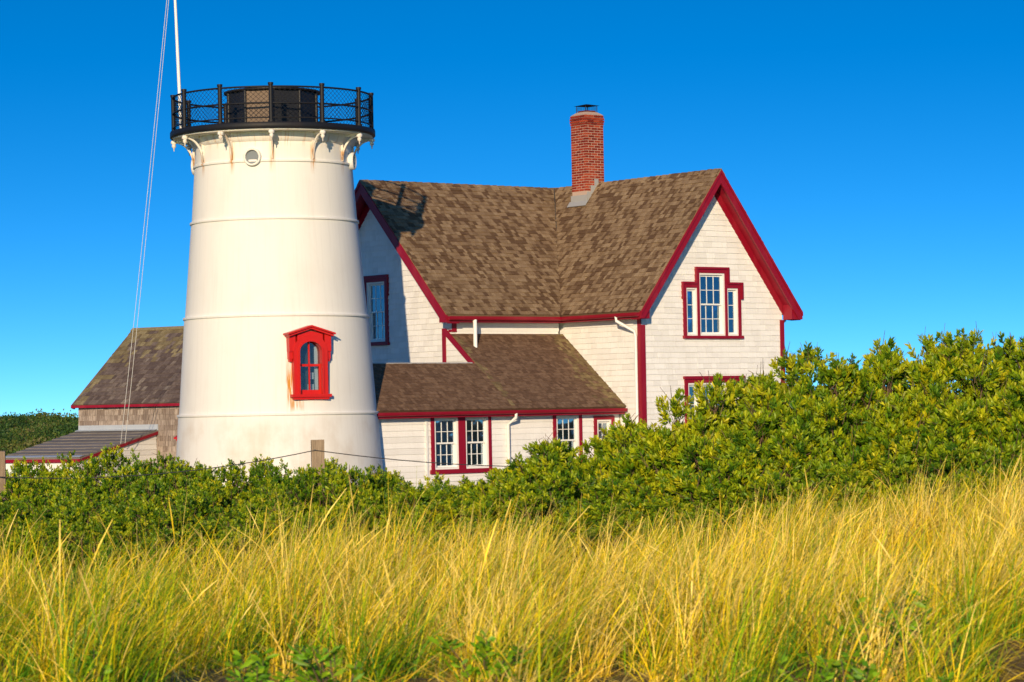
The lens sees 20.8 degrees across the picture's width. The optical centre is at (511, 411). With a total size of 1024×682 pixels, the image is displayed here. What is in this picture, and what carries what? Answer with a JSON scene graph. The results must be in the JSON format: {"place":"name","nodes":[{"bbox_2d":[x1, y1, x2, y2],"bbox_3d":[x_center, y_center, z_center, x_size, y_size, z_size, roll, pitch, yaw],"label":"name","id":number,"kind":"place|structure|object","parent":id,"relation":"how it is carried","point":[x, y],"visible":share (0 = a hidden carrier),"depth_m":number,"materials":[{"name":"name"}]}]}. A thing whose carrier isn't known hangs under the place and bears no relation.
{"place":"outdoors","nodes":[
{"label":"outdoors","id":0,"kind":"place"},
{"bbox_2d":[0,427,1023,681],"bbox_3d":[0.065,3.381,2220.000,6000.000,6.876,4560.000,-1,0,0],"label":"ground","id":1,"kind":"structure","parent":0,"point":[618,677],"depth_m":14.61,"materials":[{"name":"green plant"}]},
{"bbox_2d":[0,478,43,511],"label":"bayberry shrub","id":2,"kind":"object","parent":1,"relation":"on","point":[18,492],"visible":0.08,"depth_m":32.83,"materials":[{"name":"green plant"}]},
{"bbox_2d":[0,498,56,524],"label":"bayberry shrub","id":3,"kind":"object","parent":1,"relation":"on","point":[9,507],"visible":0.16,"depth_m":29.84,"materials":[{"name":"green plant"}]},
{"bbox_2d":[0,408,78,455],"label":"heath scrub","id":4,"kind":"object","parent":1,"relation":"on","point":[40,428],"visible":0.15,"depth_m":196.90,"materials":[{"name":"green plant"}]},
{"bbox_2d":[0,527,92,591],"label":"bayberry shrub","id":5,"kind":"object","parent":1,"relation":"on","point":[54,541],"visible":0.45,"depth_m":24.60,"materials":[{"name":"green plant"}]},
{"bbox_2d":[0,518,98,594],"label":"bayberry shrub","id":6,"kind":"object","parent":1,"relation":"on","point":[52,526],"visible":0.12,"depth_m":25.57,"materials":[{"name":"green plant"}]},
{"bbox_2d":[24,481,106,519],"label":"bayberry shrub","id":7,"kind":"object","parent":1,"relation":"on","point":[58,493],"visible":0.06,"depth_m":31.13,"materials":[{"name":"green plant"}]},
{"bbox_2d":[31,491,126,573],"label":"bayberry shrub","id":8,"kind":"object","parent":1,"relation":"on","point":[95,497],"visible":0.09,"depth_m":28.22,"materials":[{"name":"green plant"}]},
{"bbox_2d":[27,497,142,582],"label":"bayberry shrub","id":9,"kind":"object","parent":1,"relation":"on","point":[73,517],"visible":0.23,"depth_m":26.96,"materials":[{"name":"green plant"}]},
{"bbox_2d":[27,514,152,598],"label":"bayberry shrub","id":10,"kind":"object","parent":1,"relation":"on","point":[99,526],"visible":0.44,"depth_m":24.41,"materials":[{"name":"green plant"}]},
{"bbox_2d":[57,640,129,681],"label":"leafy plant","id":11,"kind":"object","parent":1,"relation":"on","point":[84,671],"visible":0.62,"depth_m":13.37,"materials":[{"name":"green plant"}]},
{"bbox_2d":[6,326,183,484],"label":"shingled barn","id":12,"kind":"structure","parent":1,"relation":"on","point":[153,406],"depth_m":79.16,"materials":[{"name":"brown wood"}]},
{"bbox_2d":[77,453,112,489],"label":"bayberry shrub","id":13,"kind":"object","parent":1,"relation":"on","point":[92,469],"visible":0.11,"depth_m":35.20,"materials":[{"name":"green plant"}]},
{"bbox_2d":[89,471,163,500],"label":"bayberry shrub","id":14,"kind":"object","parent":1,"relation":"on","point":[107,487],"visible":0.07,"depth_m":32.65,"materials":[{"name":"green plant"}]},
{"bbox_2d":[96,442,164,487],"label":"bayberry shrub","id":15,"kind":"object","parent":1,"relation":"on","point":[114,457],"visible":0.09,"depth_m":36.94,"materials":[{"name":"green plant"}]},
{"bbox_2d":[88,503,199,560],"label":"bayberry shrub","id":16,"kind":"object","parent":1,"relation":"on","point":[152,518],"visible":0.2,"depth_m":27.32,"materials":[{"name":"green plant"}]},
{"bbox_2d":[110,476,179,514],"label":"bayberry shrub","id":17,"kind":"object","parent":1,"relation":"on","point":[140,493],"visible":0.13,"depth_m":31.38,"materials":[{"name":"green plant"}]},
{"bbox_2d":[93,518,207,578],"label":"bayberry shrub","id":18,"kind":"object","parent":1,"relation":"on","point":[135,531],"visible":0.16,"depth_m":25.44,"materials":[{"name":"green plant"}]},
{"bbox_2d":[109,498,191,532],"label":"bayberry shrub","id":19,"kind":"object","parent":1,"relation":"on","point":[126,508],"visible":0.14,"depth_m":28.11,"materials":[{"name":"green plant"}]},
{"bbox_2d":[86,526,217,592],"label":"bayberry shrub","id":20,"kind":"object","parent":1,"relation":"on","point":[171,536],"visible":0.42,"depth_m":23.92,"materials":[{"name":"green plant"}]},
{"bbox_2d":[148,492,225,524],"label":"bayberry shrub","id":21,"kind":"object","parent":1,"relation":"on","point":[202,510],"visible":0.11,"depth_m":29.90,"materials":[{"name":"green plant"}]},
{"bbox_2d":[136,521,238,577],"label":"bayberry shrub","id":22,"kind":"object","parent":1,"relation":"on","point":[200,528],"visible":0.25,"depth_m":25.60,"materials":[{"name":"green plant"}]},
{"bbox_2d":[196,461,248,495],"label":"bayberry shrub","id":23,"kind":"object","parent":1,"relation":"on","point":[234,474],"visible":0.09,"depth_m":35.12,"materials":[{"name":"green plant"}]},
{"bbox_2d":[178,526,285,586],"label":"bayberry shrub","id":24,"kind":"object","parent":1,"relation":"on","point":[226,543],"visible":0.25,"depth_m":24.58,"materials":[{"name":"green plant"}]},
{"bbox_2d":[0,440,506,502],"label":"wire fence","id":25,"kind":"object","parent":1,"relation":"on","point":[317,451],"visible":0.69,"depth_m":32.16,"materials":[{"name":"brown wood"}]},
{"bbox_2d":[202,515,312,570],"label":"bayberry shrub","id":26,"kind":"object","parent":1,"relation":"on","point":[242,522],"visible":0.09,"depth_m":25.78,"materials":[{"name":"green plant"}]},
{"bbox_2d":[238,461,297,496],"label":"bayberry shrub","id":27,"kind":"object","parent":1,"relation":"on","point":[259,473],"visible":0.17,"depth_m":35.41,"materials":[{"name":"green plant"}]},
{"bbox_2d":[225,648,321,681],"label":"leafy plant","id":28,"kind":"object","parent":1,"relation":"on","point":[261,673],"visible":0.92,"depth_m":12.11,"materials":[{"name":"green plant"}]},
{"bbox_2d":[170,82,382,486],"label":"lighthouse tower","id":29,"kind":"structure","parent":1,"relation":"on","point":[276,357],"depth_m":66.97,"materials":[{"name":"white paint"}]},
{"bbox_2d":[120,0,181,443],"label":"flagpole","id":30,"kind":"object","parent":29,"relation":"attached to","point":[177,50],"visible":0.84,"depth_m":70.97,"materials":[{"name":"white metal"}]},
{"bbox_2d":[283,325,335,399],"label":"window","id":31,"kind":"structure","parent":29,"relation":"in","point":[309,352],"depth_m":66.68,"materials":[{"name":"paint"}]},
{"bbox_2d":[242,513,357,578],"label":"bayberry shrub","id":32,"kind":"object","parent":1,"relation":"on","point":[301,521],"visible":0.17,"depth_m":25.54,"materials":[{"name":"green plant"}]},
{"bbox_2d":[252,497,353,541],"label":"bayberry shrub","id":33,"kind":"object","parent":1,"relation":"on","point":[283,507],"visible":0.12,"depth_m":28.59,"materials":[{"name":"green plant"}]},
{"bbox_2d":[267,463,347,523],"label":"bayberry shrub","id":34,"kind":"object","parent":1,"relation":"on","point":[303,476],"visible":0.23,"depth_m":30.91,"materials":[{"name":"green plant"}]},
{"bbox_2d":[286,642,363,681],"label":"leafy plant","id":35,"kind":"object","parent":1,"relation":"on","point":[311,672],"visible":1,"depth_m":11.98,"materials":[{"name":"green plant"}]},
{"bbox_2d":[272,466,389,523],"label":"bayberry shrub","id":36,"kind":"object","parent":1,"relation":"on","point":[337,486],"visible":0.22,"depth_m":30.88,"materials":[{"name":"green plant"}]},
{"bbox_2d":[281,507,391,563],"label":"bayberry shrub","id":37,"kind":"object","parent":1,"relation":"on","point":[333,515],"visible":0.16,"depth_m":27.12,"materials":[{"name":"green plant"}]},
{"bbox_2d":[301,462,383,506],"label":"bayberry shrub","id":38,"kind":"object","parent":1,"relation":"on","point":[352,484],"visible":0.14,"depth_m":31.19,"materials":[{"name":"green plant"}]},
{"bbox_2d":[326,500,398,544],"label":"bayberry shrub","id":39,"kind":"object","parent":1,"relation":"on","point":[362,511],"visible":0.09,"depth_m":28.73,"materials":[{"name":"green plant"}]},
{"bbox_2d":[328,491,397,534],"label":"bayberry shrub","id":40,"kind":"object","parent":1,"relation":"on","point":[356,504],"visible":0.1,"depth_m":30.09,"materials":[{"name":"green plant"}]},
{"bbox_2d":[347,520,452,573],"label":"bayberry shrub","id":41,"kind":"object","parent":1,"relation":"on","point":[434,534],"visible":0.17,"depth_m":27.32,"materials":[{"name":"green plant"}]},
{"bbox_2d":[382,480,431,512],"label":"bayberry shrub","id":42,"kind":"object","parent":1,"relation":"on","point":[410,495],"visible":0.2,"depth_m":31.34,"materials":[{"name":"green plant"}]},
{"bbox_2d":[382,499,464,528],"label":"bayberry shrub","id":43,"kind":"object","parent":1,"relation":"on","point":[443,507],"visible":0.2,"depth_m":29.69,"materials":[{"name":"green plant"}]},
{"bbox_2d":[378,483,474,518],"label":"bayberry shrub","id":44,"kind":"object","parent":1,"relation":"on","point":[450,497],"visible":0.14,"depth_m":30.92,"materials":[{"name":"green plant"}]},
{"bbox_2d":[427,629,534,681],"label":"leafy plant","id":45,"kind":"object","parent":1,"relation":"on","point":[487,648],"visible":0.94,"depth_m":12.74,"materials":[{"name":"green plant"}]},
{"bbox_2d":[458,497,543,532],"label":"bayberry shrub","id":46,"kind":"object","parent":1,"relation":"on","point":[496,513],"visible":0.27,"depth_m":28.86,"materials":[{"name":"green plant"}]},
{"bbox_2d":[462,451,548,511],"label":"bayberry shrub","id":47,"kind":"object","parent":1,"relation":"on","point":[512,468],"visible":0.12,"depth_m":30.56,"materials":[{"name":"green plant"}]},
{"bbox_2d":[467,474,584,553],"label":"bayberry shrub","id":48,"kind":"object","parent":1,"relation":"on","point":[510,487],"visible":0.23,"depth_m":29.59,"materials":[{"name":"green plant"}]},
{"bbox_2d":[489,451,605,557],"bbox_3d":[0.552,1.177,30.766,1.468,1.502,1.490,-1,0,-43],"label":"bayberry shrub","id":49,"kind":"object","parent":1,"relation":"on","point":[555,460],"visible":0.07,"depth_m":30.50,"materials":[{"name":"green plant"}]},
{"bbox_2d":[517,430,591,472],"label":"bayberry shrub","id":50,"kind":"object","parent":1,"relation":"on","point":[547,447],"visible":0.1,"depth_m":31.21,"materials":[{"name":"green plant"}]},
{"bbox_2d":[499,486,612,565],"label":"bayberry shrub","id":51,"kind":"object","parent":1,"relation":"on","point":[539,505],"visible":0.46,"depth_m":28.85,"materials":[{"name":"green plant"}]},
{"bbox_2d":[530,465,610,564],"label":"bayberry shrub","id":52,"kind":"object","parent":1,"relation":"on","point":[556,485],"visible":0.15,"depth_m":29.73,"materials":[{"name":"green plant"}]},
{"bbox_2d":[558,425,619,478],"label":"bayberry shrub","id":53,"kind":"object","parent":1,"relation":"on","point":[597,442],"visible":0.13,"depth_m":31.26,"materials":[{"name":"green plant"}]},
{"bbox_2d":[549,474,661,528],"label":"bayberry shrub","id":54,"kind":"object","parent":1,"relation":"on","point":[606,496],"visible":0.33,"depth_m":29.01,"materials":[{"name":"green plant"}]},
{"bbox_2d":[558,505,660,559],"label":"bayberry shrub","id":55,"kind":"object","parent":1,"relation":"on","point":[609,513],"visible":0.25,"depth_m":28.32,"materials":[{"name":"green plant"}]},
{"bbox_2d":[571,461,661,503],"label":"bayberry shrub","id":56,"kind":"object","parent":1,"relation":"on","point":[644,480],"visible":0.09,"depth_m":30.00,"materials":[{"name":"green plant"}]},
{"bbox_2d":[576,411,672,494],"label":"bayberry shrub","id":57,"kind":"object","parent":1,"relation":"on","point":[620,433],"visible":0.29,"depth_m":30.57,"materials":[{"name":"green plant"}]},
{"bbox_2d":[573,521,675,560],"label":"bayberry shrub","id":58,"kind":"object","parent":1,"relation":"on","point":[617,528],"visible":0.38,"depth_m":27.39,"materials":[{"name":"green plant"}]},
{"bbox_2d":[596,493,697,554],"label":"bayberry shrub","id":59,"kind":"object","parent":1,"relation":"on","point":[659,504],"visible":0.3,"depth_m":28.01,"materials":[{"name":"green plant"}]},
{"bbox_2d":[602,423,724,548],"bbox_3d":[1.743,0.994,30.298,1.816,1.779,1.744,-1,0,34],"label":"bayberry shrub","id":60,"kind":"object","parent":1,"relation":"on","point":[635,454],"visible":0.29,"depth_m":30.14,"materials":[{"name":"green plant"}]},
{"bbox_2d":[610,465,717,525],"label":"bayberry shrub","id":61,"kind":"object","parent":1,"relation":"on","point":[661,490],"visible":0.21,"depth_m":29.03,"materials":[{"name":"green plant"}]},
{"bbox_2d":[603,403,743,548],"bbox_3d":[1.979,0.819,30.526,1.668,2.032,1.714,-1,0,-40],"label":"bayberry shrub","id":62,"kind":"object","parent":1,"relation":"on","point":[661,456],"visible":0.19,"depth_m":30.13,"materials":[{"name":"green plant"}]},
{"bbox_2d":[627,508,740,556],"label":"bayberry shrub","id":63,"kind":"object","parent":1,"relation":"on","point":[686,515],"visible":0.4,"depth_m":27.25,"materials":[{"name":"green plant"}]},
{"bbox_2d":[638,385,751,548],"bbox_3d":[2.195,0.759,31.496,1.709,2.114,1.736,-1,0,1],"label":"bayberry shrub","id":64,"kind":"object","parent":1,"relation":"on","point":[676,410],"visible":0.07,"depth_m":31.34,"materials":[{"name":"green plant"}]},
{"bbox_2d":[664,479,775,556],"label":"bayberry shrub","id":65,"kind":"object","parent":1,"relation":"on","point":[706,497],"visible":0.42,"depth_m":28.25,"materials":[{"name":"green plant"}]},
{"bbox_2d":[656,436,788,551],"bbox_3d":[2.278,0.996,28.999,1.673,1.467,1.606,-1,0,39],"label":"bayberry shrub","id":66,"kind":"object","parent":1,"relation":"on","point":[738,464],"visible":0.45,"depth_m":28.65,"materials":[{"name":"green plant"}]},
{"bbox_2d":[661,400,790,549],"bbox_3d":[2.433,0.790,29.822,1.589,1.834,1.633,-1,0,21],"label":"bayberry shrub","id":67,"kind":"object","parent":1,"relation":"on","point":[753,421],"visible":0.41,"depth_m":29.56,"materials":[{"name":"green plant"}]},
{"bbox_2d":[672,370,793,475],"bbox_3d":[2.569,0.632,30.534,1.709,2.177,1.736,-1,0,8],"label":"bayberry shrub","id":68,"kind":"object","parent":1,"relation":"on","point":[699,425],"visible":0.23,"depth_m":30.36,"materials":[{"name":"green plant"}]},
{"bbox_2d":[731,376,821,451],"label":"bayberry shrub","id":69,"kind":"object","parent":1,"relation":"on","point":[771,389],"visible":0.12,"depth_m":30.32,"materials":[{"name":"green plant"}]},
{"bbox_2d":[722,436,832,510],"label":"bayberry shrub","id":70,"kind":"object","parent":1,"relation":"on","point":[790,462],"visible":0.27,"depth_m":28.81,"materials":[{"name":"green plant"}]},
{"bbox_2d":[708,389,855,496],"bbox_3d":[2.888,0.688,29.934,1.816,1.870,1.744,-1,0,-19],"label":"bayberry shrub","id":71,"kind":"object","parent":1,"relation":"on","point":[794,404],"visible":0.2,"depth_m":29.62,"materials":[{"name":"green plant"}]},
{"bbox_2d":[731,468,840,532],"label":"bayberry shrub","id":72,"kind":"object","parent":1,"relation":"on","point":[768,491],"visible":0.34,"depth_m":28.01,"materials":[{"name":"green plant"}]},
{"bbox_2d":[746,491,868,546],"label":"bayberry shrub","id":73,"kind":"object","parent":1,"relation":"on","point":[839,505],"visible":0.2,"depth_m":27.25,"materials":[{"name":"green plant"}]},
{"bbox_2d":[768,340,850,399],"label":"bayberry shrub","id":74,"kind":"object","parent":1,"relation":"on","point":[797,371],"visible":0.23,"depth_m":31.55,"materials":[{"name":"green plant"}]},
{"bbox_2d":[758,415,884,491],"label":"bayberry shrub","id":75,"kind":"object","parent":1,"relation":"on","point":[790,431],"visible":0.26,"depth_m":29.10,"materials":[{"name":"green plant"}]},
{"bbox_2d":[768,458,902,528],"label":"bayberry shrub","id":76,"kind":"object","parent":1,"relation":"on","point":[851,478],"visible":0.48,"depth_m":27.97,"materials":[{"name":"green plant"}]},
{"bbox_2d":[790,352,897,435],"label":"bayberry shrub","id":77,"kind":"object","parent":1,"relation":"on","point":[838,372],"visible":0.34,"depth_m":30.23,"materials":[{"name":"green plant"}]},
{"bbox_2d":[781,387,909,479],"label":"bayberry shrub","id":78,"kind":"object","parent":1,"relation":"on","point":[827,406],"visible":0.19,"depth_m":29.52,"materials":[{"name":"green plant"}]},
{"bbox_2d":[820,351,908,436],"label":"bayberry shrub","id":79,"kind":"object","parent":1,"relation":"on","point":[889,378],"visible":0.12,"depth_m":30.77,"materials":[{"name":"green plant"}]},
{"bbox_2d":[775,650,954,681],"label":"leafy plant","id":80,"kind":"object","parent":1,"relation":"on","point":[872,670],"visible":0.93,"depth_m":12.58,"materials":[{"name":"green plant"}]},
{"bbox_2d":[802,424,935,502],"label":"bayberry shrub","id":81,"kind":"object","parent":1,"relation":"on","point":[896,456],"visible":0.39,"depth_m":28.98,"materials":[{"name":"green plant"}]},
{"bbox_2d":[830,385,935,478],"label":"bayberry shrub","id":82,"kind":"object","parent":1,"relation":"on","point":[879,414],"visible":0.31,"depth_m":29.60,"materials":[{"name":"green plant"}]},
{"bbox_2d":[824,590,947,680],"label":"leafy plant","id":83,"kind":"object","parent":1,"relation":"on","point":[913,623],"visible":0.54,"depth_m":13.60,"materials":[{"name":"green plant"}]},
{"bbox_2d":[844,344,961,426],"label":"bayberry shrub","id":84,"kind":"object","parent":1,"relation":"on","point":[867,362],"visible":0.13,"depth_m":30.80,"materials":[{"name":"green plant"}]},
{"bbox_2d":[862,457,954,516],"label":"bayberry shrub","id":85,"kind":"object","parent":1,"relation":"on","point":[894,470],"visible":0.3,"depth_m":28.14,"materials":[{"name":"green plant"}]},
{"bbox_2d":[852,326,965,400],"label":"bayberry shrub","id":86,"kind":"object","parent":1,"relation":"on","point":[925,341],"visible":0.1,"depth_m":31.50,"materials":[{"name":"green plant"}]},
{"bbox_2d":[849,376,975,470],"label":"bayberry shrub","id":87,"kind":"object","parent":1,"relation":"on","point":[925,406],"visible":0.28,"depth_m":29.65,"materials":[{"name":"green plant"}]},
{"bbox_2d":[866,402,999,485],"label":"bayberry shrub","id":88,"kind":"object","parent":1,"relation":"on","point":[967,442],"visible":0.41,"depth_m":28.96,"materials":[{"name":"green plant"}]},
{"bbox_2d":[894,468,1018,516],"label":"bayberry shrub","id":89,"kind":"object","parent":1,"relation":"on","point":[957,477],"visible":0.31,"depth_m":27.29,"materials":[{"name":"green plant"}]},
{"bbox_2d":[898,438,1022,512],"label":"bayberry shrub","id":90,"kind":"object","parent":1,"relation":"on","point":[937,459],"visible":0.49,"depth_m":28.12,"materials":[{"name":"green plant"}]},
{"bbox_2d":[903,330,1022,403],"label":"bayberry shrub","id":91,"kind":"object","parent":1,"relation":"on","point":[954,358],"visible":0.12,"depth_m":30.68,"materials":[{"name":"green plant"}]},
{"bbox_2d":[905,351,1023,458],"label":"bayberry shrub","id":92,"kind":"object","parent":1,"relation":"on","point":[993,370],"visible":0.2,"depth_m":30.40,"materials":[{"name":"green plant"}]},
{"bbox_2d":[908,396,1023,475],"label":"bayberry shrub","id":93,"kind":"object","parent":1,"relation":"on","point":[948,413],"visible":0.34,"depth_m":29.01,"materials":[{"name":"green plant"}]},
{"bbox_2d":[952,360,1023,443],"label":"bayberry shrub","id":94,"kind":"object","parent":1,"relation":"on","point":[995,404],"visible":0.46,"depth_m":29.37,"materials":[{"name":"green plant"}]},
{"bbox_2d":[953,336,1023,414],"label":"bayberry shrub","id":95,"kind":"object","parent":1,"relation":"on","point":[967,388],"visible":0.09,"depth_m":30.53,"materials":[{"name":"green plant"}]},
{"bbox_2d":[958,398,1023,457],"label":"bayberry shrub","id":96,"kind":"object","parent":1,"relation":"on","point":[1002,433],"visible":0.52,"depth_m":29.07,"materials":[{"name":"green plant"}]},
{"bbox_2d":[959,331,1023,386],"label":"bayberry shrub","id":97,"kind":"object","parent":1,"relation":"on","point":[1005,351],"visible":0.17,"depth_m":31.41,"materials":[{"name":"green plant"}]},
{"bbox_2d":[0,0,1023,417],"label":"sky","id":98,"kind":"structure","parent":0,"point":[874,149],"materials":[{"name":"blue"}]},
{"bbox_2d":[354,104,802,492],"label":"keepers house","id":99,"kind":"structure","parent":0,"point":[506,322],"depth_m":74.63,"materials":[{"name":"paint"}]},
{"bbox_2d":[363,274,389,345],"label":"window","id":100,"kind":"structure","parent":99,"relation":"in","point":[376,286],"depth_m":76.17,"materials":[{"name":"glass"}]},
{"bbox_2d":[430,417,491,473],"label":"window","id":101,"kind":"structure","parent":99,"relation":"in","point":[459,444],"depth_m":70.64,"materials":[{"name":"paint"}]},
{"bbox_2d":[552,415,582,461],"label":"window","id":102,"kind":"structure","parent":99,"relation":"in","point":[569,427],"depth_m":72.93,"materials":[{"name":"paint"}]},
{"bbox_2d":[681,267,743,338],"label":"window","id":103,"kind":"structure","parent":99,"relation":"in","point":[711,303],"depth_m":74.81,"materials":[{"name":"paint"}]},
{"bbox_2d":[683,376,744,422],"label":"window","id":104,"kind":"structure","parent":99,"relation":"in","point":[689,381],"depth_m":74.35,"materials":[{"name":"paint"}]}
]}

